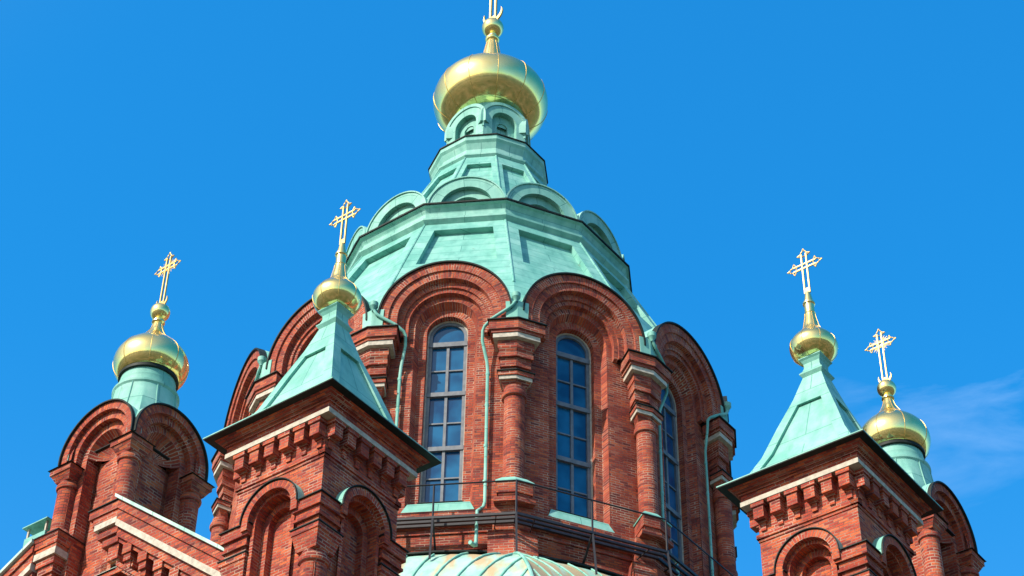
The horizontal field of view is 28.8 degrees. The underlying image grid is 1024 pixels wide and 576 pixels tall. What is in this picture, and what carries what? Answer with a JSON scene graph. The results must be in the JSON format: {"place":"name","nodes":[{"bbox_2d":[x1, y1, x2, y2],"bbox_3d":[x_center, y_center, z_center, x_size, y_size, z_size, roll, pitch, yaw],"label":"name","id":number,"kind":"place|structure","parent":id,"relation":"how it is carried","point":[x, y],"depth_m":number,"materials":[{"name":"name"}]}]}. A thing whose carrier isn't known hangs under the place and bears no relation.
{"place":"outdoors","nodes":[
{"label":"outdoors","id":0,"kind":"place"},
{"bbox_2d":[0,0,986,575],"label":"cathedral","id":1,"kind":"structure","parent":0,"point":[474,360],"depth_m":53.20,"materials":[{"name":"brick"}]},
{"bbox_2d":[417,323,467,503],"bbox_3d":[-1.876,3.422,55.831,1.240,6.505,0.352,-4,-41,6],"label":"window","id":2,"kind":"structure","parent":1,"relation":"in","point":[447,361],"depth_m":55.95,"materials":[{"name":"blue glass"}]},
{"bbox_2d":[556,335,596,520],"bbox_3d":[1.725,3.807,56.198,1.240,6.505,0.352,16,-43,-17],"label":"window","id":3,"kind":"structure","parent":1,"relation":"in","point":[573,453],"depth_m":56.26,"materials":[{"name":"blue glass"}]},
{"bbox_2d":[661,388,682,561],"bbox_3d":[4.497,5.347,57.941,0.140,6.470,1.120,-25,-47,27],"label":"window","id":4,"kind":"structure","parent":1,"relation":"in","point":[671,464],"depth_m":58.17,"materials":[{"name":"blue glass"}]},
{"bbox_2d":[0,0,1023,575],"label":"sky","id":5,"kind":"structure","parent":0,"point":[717,142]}
]}

